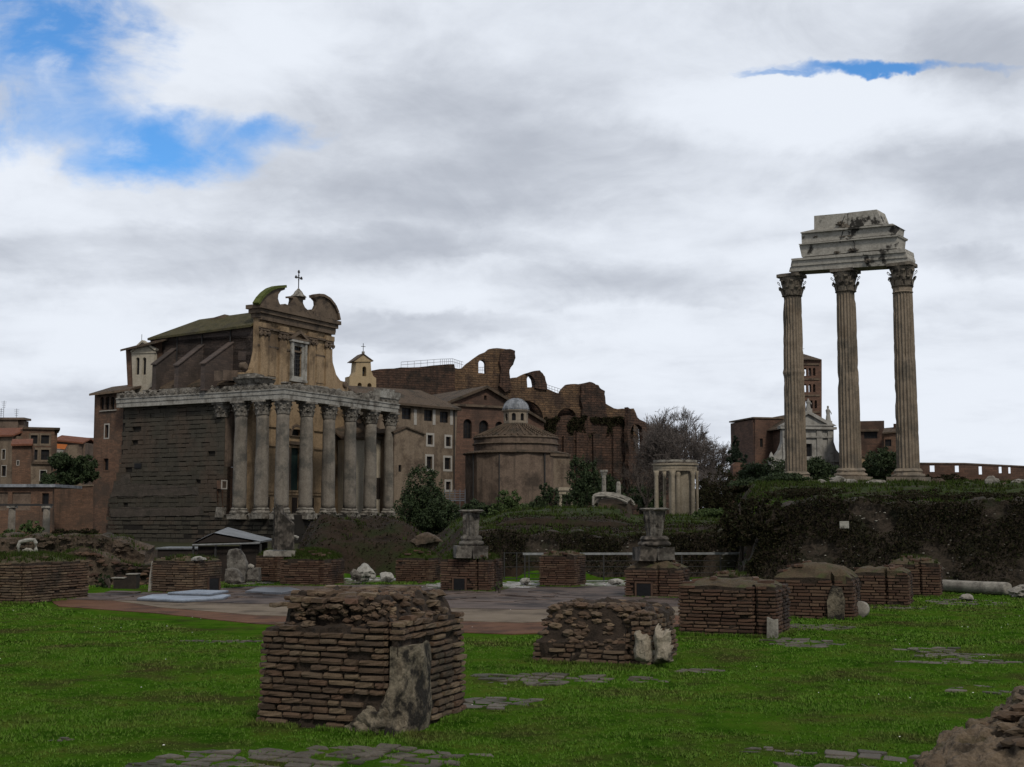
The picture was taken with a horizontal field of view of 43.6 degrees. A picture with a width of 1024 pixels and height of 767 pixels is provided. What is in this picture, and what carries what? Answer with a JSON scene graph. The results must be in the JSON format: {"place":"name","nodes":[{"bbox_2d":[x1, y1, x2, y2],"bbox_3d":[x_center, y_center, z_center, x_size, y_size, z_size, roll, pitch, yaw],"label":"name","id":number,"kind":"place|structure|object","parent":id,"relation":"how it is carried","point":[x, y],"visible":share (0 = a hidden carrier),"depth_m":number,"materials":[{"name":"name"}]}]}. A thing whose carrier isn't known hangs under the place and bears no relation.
{"place":"outdoors","nodes":[
{"label":"outdoors","id":0,"kind":"place"},
{"bbox_2d":[155,547,197,558],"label":"shed","id":1,"kind":"structure","parent":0,"point":[168,551],"depth_m":46.61,"materials":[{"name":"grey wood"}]},
{"bbox_2d":[345,343,375,386],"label":"bell gable","id":2,"kind":"structure","parent":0,"point":[361,374],"depth_m":217.46,"materials":[{"name":"beige paint"}]},
{"bbox_2d":[68,585,679,609],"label":"floor","id":3,"kind":"structure","parent":0,"point":[494,605],"depth_m":25.83,"materials":[{"name":"stone"}]},
{"bbox_2d":[225,567,243,582],"bbox_3d":[-6.472,4.470,29.880,0.403,0.358,0.473,0,-6,0],"label":"marble block","id":4,"kind":"object","parent":3,"relation":"on","point":[233,575],"depth_m":29.66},
{"bbox_2d":[246,567,260,580],"bbox_3d":[-6.132,4.536,30.445,0.304,0.314,0.418,0,-6,0],"label":"marble block","id":5,"kind":"object","parent":3,"relation":"on","point":[256,574],"depth_m":30.26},
{"bbox_2d":[53,600,679,634],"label":"red kerb","id":6,"kind":"structure","parent":3,"relation":"on","point":[503,628],"depth_m":21.44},
{"bbox_2d":[80,589,679,602],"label":"hall paving","id":7,"kind":"structure","parent":0,"point":[541,596],"depth_m":26.75,"materials":[{"name":"stone"}]},
{"bbox_2d":[137,594,230,602],"bbox_3d":[-6.645,4.358,26.087,1.736,0.050,2.396,0,-6,0],"label":"metal cover","id":8,"kind":"object","parent":7,"relation":"on","point":[170,598],"visible":0.81,"depth_m":25.55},
{"bbox_2d":[167,590,228,595],"bbox_3d":[-6.453,4.370,26.734,1.055,0.050,1.109,-2,-6,20],"label":"metal cover","id":9,"kind":"object","parent":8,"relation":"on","point":[202,592],"visible":1,"depth_m":26.39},
{"bbox_2d":[245,587,299,593],"bbox_3d":[-5.285,4.595,28.376,1.150,0.050,2.206,0,-6,0],"label":"metal cover","id":10,"kind":"object","parent":7,"relation":"on","point":[275,590],"visible":0.88,"depth_m":28.06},
{"bbox_2d":[115,600,679,622],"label":"beige floor","id":11,"kind":"structure","parent":0,"point":[503,615],"depth_m":22.93,"materials":[{"name":"stone"}]},
{"bbox_2d":[345,577,625,588],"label":"marble paving","id":12,"kind":"structure","parent":0,"point":[507,584],"depth_m":31.32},
{"bbox_2d":[0,481,1023,766],"bbox_3d":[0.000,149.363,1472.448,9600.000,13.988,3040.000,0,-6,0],"label":"ground","id":13,"kind":"structure","parent":0,"point":[378,565],"depth_m":12.94,"materials":[{"name":"plant"}]},
{"bbox_2d":[0,428,22,483],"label":"town house","id":14,"kind":"structure","parent":13,"relation":"on","point":[7,435],"depth_m":220.42,"materials":[{"name":"beige paint"}]},
{"bbox_2d":[0,409,30,427],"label":"town house","id":15,"kind":"structure","parent":13,"relation":"on","point":[14,422],"depth_m":234.51,"materials":[{"name":"brown paint"}]},
{"bbox_2d":[11,439,34,483],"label":"town house","id":16,"kind":"structure","parent":13,"relation":"on","point":[23,453],"depth_m":208.22,"materials":[{"name":"brick"}]},
{"bbox_2d":[3,520,44,533],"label":"shrub","id":17,"kind":"object","parent":13,"relation":"on","point":[28,527],"visible":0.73,"depth_m":91.29,"materials":[{"name":"green plant"}]},
{"bbox_2d":[0,504,52,533],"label":"colonnade","id":18,"kind":"object","parent":13,"relation":"on","point":[12,516],"visible":0.56,"depth_m":95.30,"materials":[{"name":"stone"}]},
{"bbox_2d":[20,427,59,483],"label":"town house","id":19,"kind":"structure","parent":13,"relation":"on","point":[44,441],"depth_m":223.35,"materials":[{"name":"brick"}]},
{"bbox_2d":[39,433,50,445],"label":"window","id":20,"kind":"structure","parent":19,"relation":"in","point":[45,438],"depth_m":223.66,"materials":[{"name":"beige paint"}]},
{"bbox_2d":[0,484,81,533],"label":"portico","id":21,"kind":"structure","parent":13,"relation":"on","point":[26,493],"depth_m":149.42,"materials":[{"name":"stone"}]},
{"bbox_2d":[31,461,52,483],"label":"town house","id":22,"kind":"structure","parent":13,"relation":"on","point":[38,469],"depth_m":199.90,"materials":[{"name":"beige paint"}]},
{"bbox_2d":[0,549,89,602],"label":"brick pier","id":23,"kind":"structure","parent":13,"relation":"on","point":[26,575],"depth_m":25.55,"materials":[{"name":"brick"}]},
{"bbox_2d":[39,472,70,484],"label":"shrub","id":24,"kind":"object","parent":13,"relation":"on","point":[52,478],"visible":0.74,"depth_m":166.94,"materials":[{"name":"green plant"}]},
{"bbox_2d":[56,445,81,484],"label":"town house","id":25,"kind":"structure","parent":13,"relation":"on","point":[73,450],"depth_m":251.40,"materials":[{"name":"beige paint"}]},
{"bbox_2d":[54,485,93,537],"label":"brick wall","id":26,"kind":"structure","parent":13,"relation":"on","point":[73,509],"depth_m":164.89,"materials":[{"name":"brick"}]},
{"bbox_2d":[47,451,100,484],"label":"tree","id":27,"kind":"object","parent":13,"relation":"on","point":[80,468],"visible":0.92,"depth_m":169.98,"materials":[{"name":"green plant"}]},
{"bbox_2d":[57,435,93,484],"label":"town house","id":28,"kind":"structure","parent":13,"relation":"on","point":[85,446],"depth_m":263.22,"materials":[{"name":"brown paint"}]},
{"bbox_2d":[51,528,99,536],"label":"shrub","id":29,"kind":"object","parent":13,"relation":"on","point":[86,531],"visible":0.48,"depth_m":89.26,"materials":[{"name":"green plant"}]},
{"bbox_2d":[0,531,155,563],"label":"rubble wall","id":30,"kind":"structure","parent":13,"relation":"on","point":[130,548],"depth_m":32.83,"materials":[{"name":"brown stone"}]},
{"bbox_2d":[61,546,151,585],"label":"rubble wall","id":31,"kind":"structure","parent":13,"relation":"on","point":[104,563],"depth_m":31.67,"materials":[{"name":"stone"}]},
{"bbox_2d":[89,385,140,537],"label":"brick house","id":32,"kind":"structure","parent":13,"relation":"on","point":[108,430],"depth_m":181.34,"materials":[{"name":"brown brick"}]},
{"bbox_2d":[112,573,140,588],"bbox_3d":[-9.145,4.676,30.319,0.607,0.350,0.360,0,-6,0],"label":"stone block","id":33,"kind":"object","parent":13,"relation":"on","point":[131,581],"visible":1,"depth_m":30.17,"materials":[{"name":"grey stone"}]},
{"bbox_2d":[148,553,221,592],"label":"brick pier","id":34,"kind":"structure","parent":13,"relation":"on","point":[177,572],"depth_m":28.19,"materials":[{"name":"brown brick"}]},
{"bbox_2d":[192,527,272,581],"bbox_3d":[-9.315,6.563,42.518,2.344,3.512,6.402,1,-6,-7],"label":"canopy","id":35,"kind":"object","parent":13,"relation":"on","point":[251,546],"visible":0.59,"depth_m":39.91,"materials":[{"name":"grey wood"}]},
{"bbox_2d":[227,548,247,583],"bbox_3d":[-6.503,4.325,30.346,0.465,0.826,0.381,0,-6,0],"label":"marble block","id":36,"kind":"object","parent":13,"relation":"on","point":[235,555],"depth_m":30.19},
{"bbox_2d":[106,270,400,543],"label":"temple church","id":37,"kind":"structure","parent":13,"relation":"on","point":[233,421],"depth_m":174.64,"materials":[{"name":"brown stone"}]},
{"bbox_2d":[291,445,297,489],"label":"door","id":38,"kind":"structure","parent":37,"relation":"in","point":[294,452],"depth_m":179.41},
{"bbox_2d":[256,548,283,581],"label":"brick pier","id":39,"kind":"structure","parent":13,"relation":"on","point":[270,566],"depth_m":33.87,"materials":[{"name":"brown brick"}]},
{"bbox_2d":[279,546,344,585],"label":"brick pier","id":40,"kind":"structure","parent":13,"relation":"on","point":[314,566],"depth_m":31.21,"materials":[{"name":"brown brick"}]},
{"bbox_2d":[264,502,295,556],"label":"broken column","id":41,"kind":"structure","parent":40,"relation":"on","point":[283,534],"depth_m":31.58,"materials":[{"name":"stone"}]},
{"bbox_2d":[335,423,384,512],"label":"tiled house","id":42,"kind":"structure","parent":13,"relation":"on","point":[360,447],"depth_m":187.13,"materials":[{"name":"paint"}]},
{"bbox_2d":[256,585,466,736],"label":"brick pier","id":43,"kind":"structure","parent":13,"relation":"on","point":[386,659],"depth_m":10.47,"materials":[{"name":"brick"}]},
{"bbox_2d":[357,563,375,581],"bbox_3d":[-3.689,4.755,32.199,0.557,0.482,0.423,0,-6,0],"label":"marble block","id":44,"kind":"object","parent":13,"relation":"on","point":[366,571],"depth_m":32.08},
{"bbox_2d":[376,426,425,517],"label":"gabled shed","id":45,"kind":"structure","parent":13,"relation":"on","point":[408,447],"depth_m":187.29,"materials":[{"name":"beige paint"}]},
{"bbox_2d":[348,385,461,501],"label":"plastered house","id":46,"kind":"structure","parent":13,"relation":"on","point":[433,418],"depth_m":202.48,"materials":[{"name":"beige paint"}]},
{"bbox_2d":[395,547,440,582],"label":"brick pier","id":47,"kind":"structure","parent":13,"relation":"on","point":[420,565],"depth_m":32.71,"materials":[{"name":"brown brick"}]},
{"bbox_2d":[389,464,452,534],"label":"shrub","id":48,"kind":"object","parent":13,"relation":"on","point":[412,509],"visible":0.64,"depth_m":118.39,"materials":[{"name":"green plant"}]},
{"bbox_2d":[410,532,442,548],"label":"boulder","id":49,"kind":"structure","parent":13,"relation":"on","point":[426,540],"depth_m":36.06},
{"bbox_2d":[417,498,460,527],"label":"shrub","id":50,"kind":"object","parent":13,"relation":"on","point":[439,515],"visible":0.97,"depth_m":116.33,"materials":[{"name":"green plant"}]},
{"bbox_2d":[439,552,502,590],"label":"brick pier","id":51,"kind":"structure","parent":13,"relation":"on","point":[477,574],"depth_m":28.84,"materials":[{"name":"brown brick"}]},
{"bbox_2d":[453,509,487,558],"bbox_3d":[-0.940,3.417,29.001,0.741,1.125,0.590,1,-6,-11],"label":"column stump","id":52,"kind":"object","parent":51,"relation":"on","point":[469,538],"visible":1,"depth_m":28.82,"materials":[{"name":"grey stone"}]},
{"bbox_2d":[452,498,494,518],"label":"shrub","id":53,"kind":"object","parent":13,"relation":"on","point":[474,504],"visible":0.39,"depth_m":103.67,"materials":[{"name":"green plant"}]},
{"bbox_2d":[0,580,947,737],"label":"grass fringe","id":54,"kind":"object","parent":13,"relation":"on","point":[464,713],"depth_m":14.88,"materials":[{"name":"plant"}]},
{"bbox_2d":[433,385,545,516],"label":"gabled church","id":55,"kind":"structure","parent":13,"relation":"on","point":[482,408],"depth_m":225.08,"materials":[{"name":"red brick"}]},
{"bbox_2d":[487,489,531,515],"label":"shrub","id":56,"kind":"object","parent":13,"relation":"on","point":[508,502],"visible":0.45,"depth_m":99.40,"materials":[{"name":"green plant"}]},
{"bbox_2d":[463,398,568,504],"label":"round temple","id":57,"kind":"structure","parent":13,"relation":"on","point":[513,451],"depth_m":202.36,"materials":[{"name":"brown paint"}]},
{"bbox_2d":[372,348,679,514],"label":"basilica ruin","id":58,"kind":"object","parent":13,"relation":"on","point":[588,422],"visible":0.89,"depth_m":266.76,"materials":[{"name":"brick"}]},
{"bbox_2d":[298,511,757,569],"bbox_3d":[3.552,4.457,39.603,21.461,2.386,16.394,0,-6,0],"label":"ivy","id":59,"kind":"object","parent":13,"relation":"on","point":[692,525],"visible":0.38,"depth_m":39.40,"materials":[{"name":"green plant"}]},
{"bbox_2d":[528,482,560,508],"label":"shrub","id":60,"kind":"object","parent":13,"relation":"on","point":[544,501],"visible":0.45,"depth_m":97.52,"materials":[{"name":"green plant"}]},
{"bbox_2d":[550,453,571,487],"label":"side wing","id":61,"kind":"structure","parent":13,"relation":"on","point":[561,465],"depth_m":203.98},
{"bbox_2d":[539,548,585,586],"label":"brick pier","id":62,"kind":"structure","parent":13,"relation":"on","point":[564,568],"depth_m":30.71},
{"bbox_2d":[549,487,588,506],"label":"fragment","id":63,"kind":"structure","parent":13,"relation":"on","point":[560,490],"depth_m":189.64,"materials":[{"name":"stone"}]},
{"bbox_2d":[560,452,601,507],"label":"shrub","id":64,"kind":"object","parent":13,"relation":"on","point":[582,491],"visible":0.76,"depth_m":139.30,"materials":[{"name":"green plant"}]},
{"bbox_2d":[531,597,678,665],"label":"brick pier","id":65,"kind":"structure","parent":13,"relation":"on","point":[610,630],"depth_m":14.93,"materials":[{"name":"brick"}]},
{"bbox_2d":[475,525,739,576],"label":"stone wall","id":66,"kind":"structure","parent":13,"relation":"on","point":[510,543],"depth_m":35.86,"materials":[{"name":"stone"}]},
{"bbox_2d":[592,492,634,513],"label":"carved vault","id":67,"kind":"object","parent":13,"relation":"on","point":[619,501],"visible":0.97,"depth_m":83.00,"materials":[{"name":"stone"}]},
{"bbox_2d":[591,473,635,506],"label":"shrub","id":68,"kind":"object","parent":13,"relation":"on","point":[609,487],"visible":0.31,"depth_m":148.77,"materials":[{"name":"green plant"}]},
{"bbox_2d":[599,458,647,496],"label":"bare tree","id":69,"kind":"object","parent":13,"relation":"on","point":[625,474],"visible":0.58,"depth_m":149.18,"materials":[{"name":"brown plant"}]},
{"bbox_2d":[523,552,744,581],"bbox_3d":[3.272,4.802,33.059,6.001,0.864,0.045,0,-6,-4],"label":"railing","id":70,"kind":"object","parent":13,"relation":"on","point":[696,553],"visible":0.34,"depth_m":33.16,"materials":[{"name":"metal"}]},
{"bbox_2d":[622,457,668,507],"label":"bare tree","id":71,"kind":"object","parent":13,"relation":"on","point":[647,501],"visible":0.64,"depth_m":124.42,"materials":[{"name":"brown plant"}]},
{"bbox_2d":[628,484,662,514],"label":"shrub","id":72,"kind":"object","parent":13,"relation":"on","point":[638,500],"visible":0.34,"depth_m":128.71,"materials":[{"name":"green plant"}]},
{"bbox_2d":[624,560,689,597],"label":"brick pier","id":73,"kind":"structure","parent":13,"relation":"on","point":[664,578],"depth_m":26.56,"materials":[{"name":"brown brick"}]},
{"bbox_2d":[633,508,674,560],"bbox_3d":[2.980,3.172,26.913,0.804,1.123,0.675,1,-6,-11],"label":"column stump","id":74,"kind":"object","parent":73,"relation":"on","point":[646,549],"visible":1,"depth_m":26.70,"materials":[{"name":"stone"}]},
{"bbox_2d":[322,477,1023,569],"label":"wild grass","id":75,"kind":"structure","parent":13,"relation":"on","point":[764,485],"depth_m":44.16,"materials":[{"name":"plant"}]},
{"bbox_2d":[652,459,698,514],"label":"temple fragment","id":76,"kind":"object","parent":13,"relation":"on","point":[681,489],"visible":0.76,"depth_m":109.51,"materials":[{"name":"stone"}]},
{"bbox_2d":[633,405,731,493],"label":"bare tree","id":77,"kind":"object","parent":13,"relation":"on","point":[658,441],"visible":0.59,"depth_m":197.20,"materials":[{"name":"grey plant"}]},
{"bbox_2d":[695,480,722,509],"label":"shrub","id":78,"kind":"object","parent":13,"relation":"on","point":[704,487],"visible":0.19,"depth_m":143.91,"materials":[{"name":"green plant"}]},
{"bbox_2d":[690,507,732,517],"bbox_3d":[9.281,6.270,59.547,1.731,1.057,2.322,6,-8,-43],"label":"shrub","id":79,"kind":"object","parent":13,"relation":"on","point":[711,513],"visible":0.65,"depth_m":59.32,"materials":[{"name":"green plant"}]},
{"bbox_2d":[695,467,728,493],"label":"bare tree","id":80,"kind":"object","parent":13,"relation":"on","point":[706,477],"visible":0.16,"depth_m":188.82,"materials":[{"name":"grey plant"}]},
{"bbox_2d":[699,464,744,509],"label":"shrub","id":81,"kind":"object","parent":13,"relation":"on","point":[725,498],"visible":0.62,"depth_m":126.96,"materials":[{"name":"green plant"}]},
{"bbox_2d":[713,568,748,577],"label":"brick pier","id":82,"kind":"structure","parent":13,"relation":"on","point":[727,573],"depth_m":26.66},
{"bbox_2d":[678,576,790,638],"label":"brick pier","id":83,"kind":"structure","parent":13,"relation":"on","point":[739,605],"depth_m":18.30,"materials":[{"name":"brick"}]},
{"bbox_2d":[721,435,747,494],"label":"conifer","id":84,"kind":"object","parent":13,"relation":"on","point":[736,454],"visible":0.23,"depth_m":189.66,"materials":[{"name":"green plant"}]},
{"bbox_2d":[712,498,758,565],"bbox_3d":[5.938,3.845,33.239,1.172,1.769,1.218,-4,-7,32],"label":"shrub","id":85,"kind":"object","parent":13,"relation":"on","point":[729,530],"visible":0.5,"depth_m":33.15,"materials":[{"name":"green plant"}]},
{"bbox_2d":[719,485,751,492],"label":"shrub","id":86,"kind":"object","parent":13,"relation":"on","point":[740,489],"visible":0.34,"depth_m":74.09,"materials":[{"name":"green plant"}]},
{"bbox_2d":[729,417,783,468],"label":"brick building","id":87,"kind":"structure","parent":13,"relation":"on","point":[754,436],"depth_m":301.44,"materials":[{"name":"brown brick"}]},
{"bbox_2d":[736,456,785,482],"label":"shrub","id":88,"kind":"object","parent":13,"relation":"on","point":[756,472],"visible":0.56,"depth_m":104.51,"materials":[{"name":"green plant"}]},
{"bbox_2d":[733,494,792,546],"bbox_3d":[6.096,3.549,31.402,1.501,1.680,1.209,0,-6,0],"label":"shrub","id":89,"kind":"object","parent":13,"relation":"on","point":[761,525],"visible":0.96,"depth_m":31.16,"materials":[{"name":"green plant"}]},
{"bbox_2d":[724,472,811,486],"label":"shrub","id":90,"kind":"object","parent":13,"relation":"on","point":[781,475],"visible":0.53,"depth_m":84.07,"materials":[{"name":"green plant"}]},
{"bbox_2d":[767,399,838,470],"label":"church","id":91,"kind":"structure","parent":13,"relation":"on","point":[819,436],"depth_m":294.81,"materials":[{"name":"white stone"}]},
{"bbox_2d":[760,486,846,499],"bbox_3d":[7.797,3.181,34.229,2.063,0.855,2.113,2,-6,-21],"label":"shrub","id":92,"kind":"object","parent":13,"relation":"on","point":[797,492],"visible":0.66,"depth_m":33.77,"materials":[{"name":"green plant"}]},
{"bbox_2d":[803,354,821,416],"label":"bell tower","id":93,"kind":"structure","parent":13,"relation":"on","point":[813,377],"depth_m":320.14,"materials":[{"name":"red brick"}]},
{"bbox_2d":[774,560,860,619],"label":"brick pier","id":94,"kind":"structure","parent":13,"relation":"on","point":[819,590],"depth_m":21.37,"materials":[{"name":"brick"}]},
{"bbox_2d":[807,456,838,479],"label":"shrub","id":95,"kind":"object","parent":13,"relation":"on","point":[818,468],"visible":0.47,"depth_m":103.92,"materials":[{"name":"green plant"}]},
{"bbox_2d":[776,209,930,481],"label":"ruined temple","id":96,"kind":"structure","parent":13,"relation":"on","point":[845,249],"depth_m":89.72,"materials":[{"name":"stone"}]},
{"bbox_2d":[856,601,869,617],"bbox_3d":[5.918,3.820,21.687,0.280,0.280,0.204,-3,-7,30],"label":"stone drum","id":97,"kind":"object","parent":13,"relation":"on","point":[863,608],"visible":0.76,"depth_m":21.58,"materials":[{"name":"stone"}]},
{"bbox_2d":[860,421,883,456],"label":"terrace house","id":98,"kind":"structure","parent":13,"relation":"on","point":[871,435],"depth_m":286.06,"materials":[{"name":"red brick"}]},
{"bbox_2d":[862,445,896,480],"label":"shrub","id":99,"kind":"object","parent":13,"relation":"on","point":[874,465],"visible":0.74,"depth_m":103.80,"materials":[{"name":"green plant"}]},
{"bbox_2d":[739,493,1023,587],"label":"rubble wall","id":100,"kind":"structure","parent":13,"relation":"on","point":[974,540],"depth_m":30.89,"materials":[{"name":"plant"}]},
{"bbox_2d":[854,564,913,605],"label":"brick pier","id":101,"kind":"structure","parent":13,"relation":"on","point":[890,584],"depth_m":24.18,"materials":[{"name":"brick"}]},
{"bbox_2d":[882,424,895,473],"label":"terrace house","id":102,"kind":"structure","parent":13,"relation":"on","point":[889,437],"depth_m":275.75,"materials":[{"name":"brick"}]},
{"bbox_2d":[853,488,960,500],"bbox_3d":[10.667,3.186,34.069,3.444,0.819,2.415,1,-6,-14],"label":"shrub","id":103,"kind":"object","parent":13,"relation":"on","point":[912,496],"visible":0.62,"depth_m":33.93,"materials":[{"name":"green plant"}]},
{"bbox_2d":[889,553,942,596],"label":"brick pier","id":104,"kind":"structure","parent":13,"relation":"on","point":[926,572],"depth_m":27.06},
{"bbox_2d":[913,686,1023,766],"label":"rubble mass","id":105,"kind":"object","parent":13,"relation":"on","point":[995,738],"visible":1,"depth_m":6.82,"materials":[{"name":"stone"}]},
{"bbox_2d":[920,463,1023,481],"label":"boundary wall","id":106,"kind":"structure","parent":13,"relation":"on","point":[969,471],"depth_m":196.01,"materials":[{"name":"red brick"}]},
{"bbox_2d":[942,580,1011,594],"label":"fallen column","id":107,"kind":"structure","parent":13,"relation":"on","point":[986,587],"depth_m":28.04,"materials":[{"name":"stone"}]},
{"bbox_2d":[948,490,1023,500],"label":"shrub","id":108,"kind":"object","parent":13,"relation":"on","point":[985,495],"visible":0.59,"depth_m":33.31,"materials":[{"name":"green plant"}]},
{"bbox_2d":[1007,585,1023,597],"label":"marble block","id":109,"kind":"object","parent":13,"relation":"on","point":[1016,591],"depth_m":26.80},
{"bbox_2d":[0,0,1023,507],"label":"sky","id":110,"kind":"structure","parent":0,"point":[614,195],"materials":[{"name":"white"}]},
{"bbox_2d":[48,580,1022,766],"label":"paving","id":111,"kind":"structure","parent":0,"point":[377,751],"depth_m":9.40,"materials":[{"name":"stone"}]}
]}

